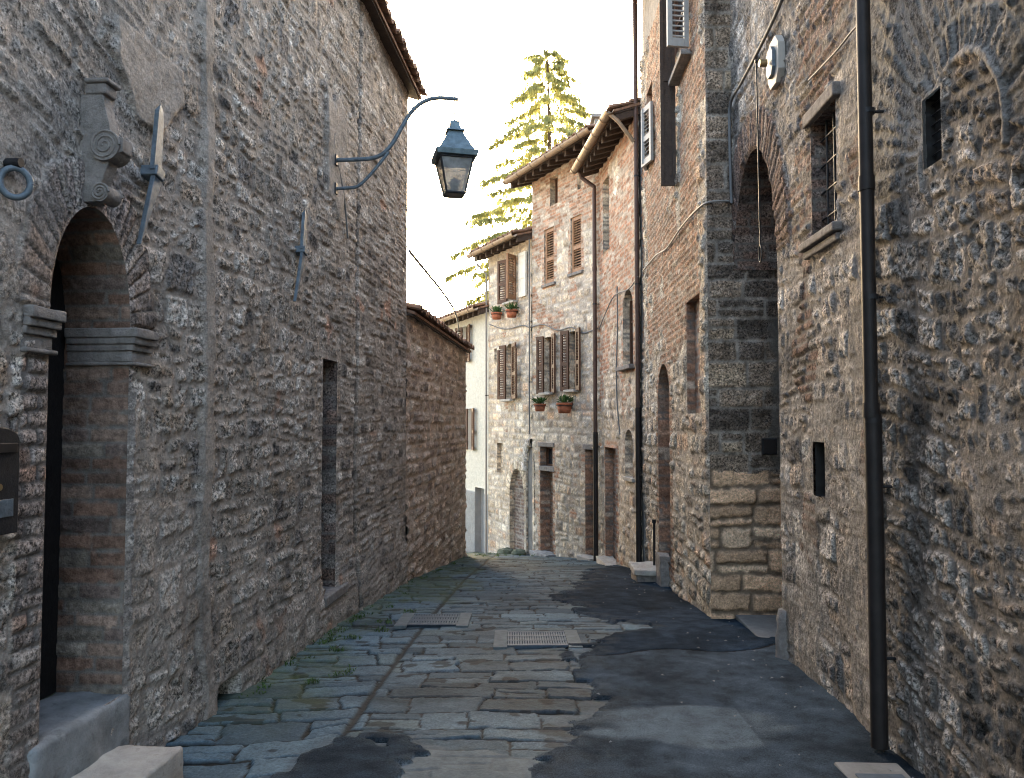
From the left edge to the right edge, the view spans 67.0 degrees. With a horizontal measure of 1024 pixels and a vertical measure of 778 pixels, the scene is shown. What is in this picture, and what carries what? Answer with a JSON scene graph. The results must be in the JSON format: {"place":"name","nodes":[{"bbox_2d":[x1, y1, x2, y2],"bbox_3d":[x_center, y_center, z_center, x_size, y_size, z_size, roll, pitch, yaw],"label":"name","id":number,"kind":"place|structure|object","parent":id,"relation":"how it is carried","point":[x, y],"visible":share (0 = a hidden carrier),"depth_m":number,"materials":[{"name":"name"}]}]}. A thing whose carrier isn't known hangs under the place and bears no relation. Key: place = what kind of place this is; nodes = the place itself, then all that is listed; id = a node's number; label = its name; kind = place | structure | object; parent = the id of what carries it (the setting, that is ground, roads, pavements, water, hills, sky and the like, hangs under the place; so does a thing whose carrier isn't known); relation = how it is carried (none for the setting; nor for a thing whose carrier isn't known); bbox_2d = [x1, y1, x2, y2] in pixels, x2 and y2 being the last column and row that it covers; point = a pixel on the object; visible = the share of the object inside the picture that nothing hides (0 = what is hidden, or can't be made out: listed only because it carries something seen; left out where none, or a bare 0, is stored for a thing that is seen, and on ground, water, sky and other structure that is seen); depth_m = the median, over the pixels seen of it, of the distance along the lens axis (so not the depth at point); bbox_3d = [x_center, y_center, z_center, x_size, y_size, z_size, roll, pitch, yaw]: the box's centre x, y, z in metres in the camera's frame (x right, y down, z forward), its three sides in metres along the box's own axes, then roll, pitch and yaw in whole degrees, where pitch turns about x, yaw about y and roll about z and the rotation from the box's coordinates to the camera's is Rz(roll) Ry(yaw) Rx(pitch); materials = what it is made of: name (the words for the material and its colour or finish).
{"place":"outdoors","nodes":[
{"label":"outdoors","id":0,"kind":"place"},
{"bbox_2d":[44,552,651,777],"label":"street paving","id":1,"kind":"structure","parent":0,"point":[469,702],"depth_m":4.56,"materials":[{"name":"grey stone"}]},
{"bbox_2d":[71,745,182,777],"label":"stone step","id":2,"kind":"object","parent":1,"relation":"on","point":[128,761],"visible":0.88,"depth_m":3.19,"materials":[{"name":"stone"}]},
{"bbox_2d":[238,553,534,697],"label":"weeds","id":3,"kind":"object","parent":1,"relation":"on","point":[333,648],"visible":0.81,"depth_m":5.85,"materials":[{"name":"green plant"}]},
{"bbox_2d":[394,613,471,628],"bbox_3d":[-0.652,1.962,6.520,0.600,0.091,0.598,0,-3,0],"label":"drain grate","id":4,"kind":"object","parent":1,"relation":"on","point":[406,620],"visible":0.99,"depth_m":6.45,"materials":[{"name":"metal"}]},
{"bbox_2d":[497,547,512,553],"bbox_3d":[-0.132,3.302,15.532,0.347,0.246,0.381,0,-3,0],"label":"plant","id":5,"kind":"object","parent":1,"relation":"on","point":[507,550],"visible":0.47,"depth_m":15.42,"materials":[{"name":"green plant"}]},
{"bbox_2d":[511,549,525,554],"bbox_3d":[0.133,3.228,15.137,0.291,0.210,0.335,0,-3,0],"label":"plant","id":6,"kind":"object","parent":1,"relation":"on","point":[518,551],"visible":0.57,"depth_m":15.03,"materials":[{"name":"green plant"}]},
{"bbox_2d":[493,630,582,648],"bbox_3d":[0.185,1.882,5.773,0.640,0.079,0.559,0,-3,0],"label":"drain grate","id":7,"kind":"object","parent":1,"relation":"on","point":[501,641],"visible":0.89,"depth_m":5.73,"materials":[{"name":"metal"}]},
{"bbox_2d":[529,550,555,556],"bbox_3d":[0.620,3.183,14.467,0.341,0.284,0.670,1,-3,-26],"label":"stone step","id":8,"kind":"object","parent":1,"relation":"on","point":[542,553],"visible":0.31,"depth_m":14.41,"materials":[{"name":"grey stone"}]},
{"bbox_2d":[576,554,592,560],"bbox_3d":[1.321,2.973,13.130,0.283,0.290,0.466,1,-3,-26],"label":"stone step","id":9,"kind":"object","parent":1,"relation":"on","point":[585,557],"visible":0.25,"depth_m":13.15,"materials":[{"name":"stone"}]},
{"bbox_2d":[596,555,616,565],"bbox_3d":[1.526,2.798,12.133,0.289,0.252,0.838,0,-3,-6],"label":"stone step","id":10,"kind":"object","parent":1,"relation":"on","point":[605,560],"visible":0.33,"depth_m":12.20,"materials":[{"name":"stone"}]},
{"bbox_2d":[386,0,642,317],"label":"sky","id":11,"kind":"structure","parent":0,"point":[471,51],"materials":[{"name":"white"}]},
{"bbox_2d":[269,565,925,777],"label":"asphalt","id":12,"kind":"structure","parent":0,"point":[646,722],"depth_m":4.09,"materials":[{"name":"grey asphalt"}]},
{"bbox_2d":[628,552,670,586],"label":"door steps","id":13,"kind":"structure","parent":12,"relation":"on","point":[649,571],"depth_m":8.91,"materials":[{"name":"stone"}]},
{"bbox_2d":[652,519,655,564],"bbox_3d":[1.705,1.937,9.274,0.044,0.744,0.044,1,-3,-22],"label":"iron post","id":14,"kind":"object","parent":12,"relation":"on","point":[654,553],"visible":0.8,"depth_m":9.27,"materials":[{"name":"black metal"}]},
{"bbox_2d":[582,583,913,777],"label":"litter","id":15,"kind":"object","parent":12,"relation":"on","point":[718,671],"visible":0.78,"depth_m":4.72,"materials":[{"name":"grey"}]},
{"bbox_2d":[736,615,776,637],"bbox_3d":[2.223,2.016,5.979,0.740,0.295,0.980,0,-3,2],"label":"concrete pad","id":16,"kind":"object","parent":12,"relation":"on","point":[764,626],"visible":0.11,"depth_m":6.20,"materials":[{"name":"grey concrete"}]},
{"bbox_2d":[775,608,788,659],"bbox_3d":[1.857,1.702,5.223,0.167,0.420,0.171,2,-3,-42],"label":"guard stone","id":17,"kind":"object","parent":12,"relation":"on","point":[781,643],"visible":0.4,"depth_m":5.19,"materials":[{"name":"grey stone"}]},
{"bbox_2d":[834,762,910,777],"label":"drain inlet","id":18,"kind":"object","parent":12,"relation":"in","point":[868,770],"visible":1,"depth_m":3.38,"materials":[{"name":"concrete"}]},
{"bbox_3d":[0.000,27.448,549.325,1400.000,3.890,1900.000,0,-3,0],"label":"ground","id":19,"kind":"structure","parent":0,"visible":0},
{"bbox_2d":[0,0,427,777],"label":"stone house","id":20,"kind":"structure","parent":19,"relation":"on","point":[202,414],"depth_m":3.99,"materials":[{"name":"grey stone"}]},
{"bbox_2d":[0,427,19,534],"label":"letterbox","id":21,"kind":"object","parent":20,"relation":"attached to","point":[9,460],"visible":1,"depth_m":2.66,"materials":[{"name":"metal"}]},
{"bbox_2d":[0,158,33,200],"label":"iron ring","id":22,"kind":"object","parent":20,"relation":"attached to","point":[13,164],"visible":1,"depth_m":2.70,"materials":[{"name":"grey metal"}]},
{"bbox_2d":[40,255,64,699],"bbox_3d":[-2.075,0.279,3.209,0.064,2.107,0.572,0,-3,5],"label":"door","id":23,"kind":"structure","parent":20,"relation":"in","point":[50,598],"depth_m":3.42,"materials":[{"name":"black wood"}]},
{"bbox_2d":[136,104,164,243],"bbox_3d":[-1.678,-1.003,3.578,0.089,0.711,0.176,0,-3,0],"label":"wall anchor","id":24,"kind":"object","parent":20,"relation":"attached to","point":[153,173],"depth_m":3.58,"materials":[{"name":"metal"}]},
{"bbox_2d":[293,210,307,301],"bbox_3d":[-1.523,-0.964,5.536,0.089,0.711,0.205,0,-3,0],"label":"wall anchor","id":25,"kind":"object","parent":20,"relation":"attached to","point":[301,251],"depth_m":5.54,"materials":[{"name":"metal"}]},
{"bbox_2d":[334,133,348,238],"bbox_3d":[-1.452,-1.716,6.570,0.016,0.786,0.439,0,-3,5],"label":"cable","id":26,"kind":"object","parent":20,"relation":"attached to","point":[344,200],"visible":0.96,"depth_m":6.69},
{"bbox_2d":[334,96,478,198],"bbox_3d":[-0.890,-1.997,6.345,1.251,0.839,0.413,0,-3,0],"label":"street lamp","id":27,"kind":"object","parent":20,"relation":"attached to","point":[455,155],"visible":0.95,"depth_m":6.26,"materials":[{"name":"metal"}]},
{"bbox_2d":[405,302,474,580],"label":"garden wall","id":28,"kind":"structure","parent":19,"relation":"on","point":[437,350],"depth_m":11.03,"materials":[{"name":"stone"}]},
{"bbox_2d":[437,300,488,552],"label":"plastered house","id":29,"kind":"structure","parent":19,"relation":"on","point":[471,320],"depth_m":17.67,"materials":[{"name":"paint"}]},
{"bbox_2d":[408,250,458,331],"bbox_3d":[-1.137,-1.471,14.060,0.295,0.303,9.490,0,-3,0],"label":"cable","id":30,"kind":"object","parent":29,"relation":"attached to","point":[427,273],"visible":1,"depth_m":10.97,"materials":[{"name":"plastic"}]},
{"bbox_2d":[481,488,483,551],"bbox_3d":[-0.565,3.139,17.434,0.064,1.828,0.549,1,-3,-24],"label":"door","id":31,"kind":"structure","parent":29,"relation":"in","point":[482,490],"depth_m":17.60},
{"bbox_2d":[466,226,534,554],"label":"stone house","id":32,"kind":"structure","parent":19,"relation":"on","point":[510,451],"depth_m":15.96,"materials":[{"name":"beige stone"}]},
{"bbox_2d":[475,256,488,552],"bbox_3d":[-0.645,0.331,16.915,0.363,6.487,0.052,1,-3,-28],"label":"drainpipe","id":33,"kind":"object","parent":32,"relation":"attached to","point":[478,265],"visible":0.9,"depth_m":16.94,"materials":[{"name":"metal"}]},
{"bbox_2d":[488,305,503,319],"bbox_3d":[-0.311,-1.622,16.345,0.326,0.301,0.336,2,-3,-44],"label":"flowerpot","id":34,"kind":"object","parent":32,"relation":"attached to","point":[496,313],"visible":1,"depth_m":16.27,"materials":[{"name":"ceramic"}]},
{"bbox_2d":[504,301,518,317],"bbox_3d":[0.000,-1.610,15.703,0.381,0.313,0.353,-2,-4,45],"label":"flowerpot","id":35,"kind":"object","parent":32,"relation":"attached to","point":[511,311],"visible":1,"depth_m":15.62,"materials":[{"name":"ceramic"}]},
{"bbox_2d":[442,44,593,306],"bbox_3d":[1.239,-3.163,26.755,12.362,18.611,13.812,0,-3,0],"label":"conifer tree","id":36,"kind":"object","parent":19,"relation":"on","point":[531,93],"visible":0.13,"depth_m":26.89,"materials":[{"name":"green plant"}]},
{"bbox_2d":[502,113,601,557],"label":"stone house","id":37,"kind":"structure","parent":19,"relation":"on","point":[562,364],"depth_m":14.03,"materials":[{"name":"beige stone"}]},
{"bbox_2d":[529,239,529,433],"bbox_3d":[0.374,-1.037,15.220,0.106,3.852,0.032,1,-3,-27],"label":"drainpipe","id":38,"kind":"object","parent":37,"relation":"attached to","point":[529,336],"visible":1,"depth_m":15.19,"materials":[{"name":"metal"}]},
{"bbox_2d":[530,396,548,410],"bbox_3d":[0.538,0.268,14.525,0.374,0.304,0.309,1,-3,-25],"label":"flowerpot","id":39,"kind":"object","parent":37,"relation":"attached to","point":[539,405],"visible":1,"depth_m":14.47,"materials":[{"name":"ceramic"}]},
{"bbox_2d":[489,324,597,333],"bbox_3d":[0.478,-1.201,15.006,0.021,0.616,4.320,1,-3,-27],"label":"cable","id":40,"kind":"object","parent":37,"relation":"attached to","point":[541,324],"visible":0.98,"depth_m":14.76,"materials":[{"name":"grey plastic"}]},
{"bbox_2d":[546,447,552,465],"bbox_3d":[0.788,1.277,14.668,0.052,0.366,0.482,1,-3,-27],"label":"window","id":41,"kind":"structure","parent":37,"relation":"in","point":[549,450],"depth_m":14.82,"materials":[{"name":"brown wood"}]},
{"bbox_2d":[549,338,550,391],"bbox_3d":[0.807,-0.457,14.649,0.040,1.047,0.330,1,-3,-27],"label":"window","id":42,"kind":"structure","parent":37,"relation":"in","point":[549,338],"depth_m":14.77,"materials":[{"name":"brown wood"}]},
{"bbox_2d":[555,178,557,203],"bbox_3d":[0.904,-3.736,14.598,0.040,0.544,0.285,1,-3,-27],"label":"window","id":43,"kind":"structure","parent":37,"relation":"in","point":[556,180],"depth_m":14.70,"materials":[{"name":"brown wood"}]},
{"bbox_2d":[556,394,573,412],"bbox_3d":[0.927,0.258,13.738,0.388,0.347,0.384,-1,-3,25],"label":"flowerpot","id":44,"kind":"object","parent":37,"relation":"attached to","point":[564,406],"visible":1,"depth_m":13.65,"materials":[{"name":"ceramic"}]},
{"bbox_2d":[570,97,645,567],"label":"stone house","id":45,"kind":"structure","parent":19,"relation":"on","point":[607,152],"depth_m":11.66,"materials":[{"name":"stone"}]},
{"bbox_2d":[578,170,599,560],"bbox_3d":[1.312,-0.409,12.991,0.404,6.604,0.092,0,-3,0],"label":"drainpipe","id":46,"kind":"object","parent":45,"relation":"attached to","point":[595,432],"visible":0.89,"depth_m":12.96,"materials":[{"name":"brown metal"}]},
{"bbox_2d":[616,286,620,434],"bbox_3d":[1.597,-0.438,11.667,0.023,2.247,0.207,0,-3,-6],"label":"cable","id":47,"kind":"object","parent":45,"relation":"attached to","point":[616,360],"visible":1,"depth_m":11.71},
{"bbox_2d":[608,111,634,142],"bbox_3d":[1.505,-3.617,10.651,0.396,0.438,0.118,0,-3,-3],"label":"drainpipe","id":48,"kind":"object","parent":45,"relation":"attached to","point":[622,127],"visible":1,"depth_m":10.63,"materials":[{"name":"beige metal"}]},
{"bbox_2d":[629,301,632,363],"bbox_3d":[1.798,-0.885,11.187,0.052,1.101,0.559,0,-3,-6],"label":"window","id":49,"kind":"structure","parent":45,"relation":"in","point":[631,302],"depth_m":11.43,"materials":[{"name":"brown wood"}]},
{"bbox_2d":[602,0,781,618],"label":"stone house","id":50,"kind":"structure","parent":19,"relation":"on","point":[711,485],"depth_m":6.81,"materials":[{"name":"stone"}]},
{"bbox_2d":[633,0,642,561],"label":"drainpipe","id":51,"kind":"object","parent":50,"relation":"attached to","point":[637,284],"visible":0.91,"depth_m":10.57,"materials":[{"name":"brown metal"}]},
{"bbox_2d":[599,276,637,329],"bbox_3d":[1.590,-1.268,11.772,0.019,0.447,2.434,0,-3,-6],"label":"cable","id":52,"kind":"object","parent":51,"relation":"hanging from","point":[611,300],"visible":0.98,"depth_m":12.04,"materials":[{"name":"grey plastic"}]},
{"bbox_2d":[675,1,682,56],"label":"window","id":53,"kind":"structure","parent":50,"relation":"in","point":[676,2],"depth_m":8.74,"materials":[{"name":"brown wood"}]},
{"bbox_2d":[642,200,729,271],"bbox_3d":[1.759,-1.586,8.446,0.245,0.142,3.668,0,-3,0],"label":"cable","id":54,"kind":"object","parent":50,"relation":"attached to","point":[688,218],"visible":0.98,"depth_m":7.43,"materials":[{"name":"beige plastic"}]},
{"bbox_2d":[761,438,776,454],"bbox_3d":[2.183,0.487,6.565,0.124,0.138,0.040,0,-3,0],"label":"meter box","id":55,"kind":"object","parent":50,"relation":"attached to","point":[769,446],"visible":1,"depth_m":6.55,"materials":[{"name":"metal"}]},
{"bbox_2d":[729,0,869,731],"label":"stone house","id":56,"kind":"structure","parent":19,"relation":"on","point":[809,192],"depth_m":4.70,"materials":[{"name":"brown stone"}]},
{"bbox_2d":[728,0,783,203],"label":"cable","id":57,"kind":"object","parent":56,"relation":"attached to","point":[779,5],"visible":0.99,"depth_m":6.36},
{"bbox_2d":[754,59,761,262],"bbox_3d":[1.830,-1.654,5.606,0.121,1.492,0.079,0,-3,0],"label":"bell pull","id":58,"kind":"object","parent":56,"relation":"hanging from","point":[756,61],"visible":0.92,"depth_m":5.61,"materials":[{"name":"metal"}]},
{"bbox_2d":[758,35,785,89],"bbox_3d":[1.779,-2.249,5.335,0.146,0.330,0.252,0,-3,0],"label":"wall plaque","id":59,"kind":"object","parent":56,"relation":"attached to","point":[773,62],"depth_m":5.27,"materials":[{"name":"metal"}]},
{"bbox_2d":[808,26,855,80],"bbox_3d":[1.788,-1.871,4.311,0.011,0.065,0.796,0,-3,2],"label":"cable","id":60,"kind":"object","parent":56,"relation":"attached to","point":[833,54],"visible":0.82,"depth_m":4.29,"materials":[{"name":"beige plastic"}]},
{"bbox_2d":[870,0,1023,777],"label":"stone house","id":61,"kind":"structure","parent":19,"relation":"on","point":[948,99],"depth_m":3.10,"materials":[{"name":"stone"}]},
{"bbox_2d":[856,0,895,750],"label":"drainpipe","id":62,"kind":"object","parent":61,"relation":"attached to","point":[875,486],"visible":0.94,"depth_m":3.65,"materials":[{"name":"metal"}]},
{"bbox_2d":[931,98,941,161],"bbox_3d":[1.812,-1.089,3.238,0.033,0.342,0.194,0,-3,2],"label":"window","id":63,"kind":"structure","parent":61,"relation":"in","point":[937,113],"depth_m":3.29,"materials":[{"name":"metal"}]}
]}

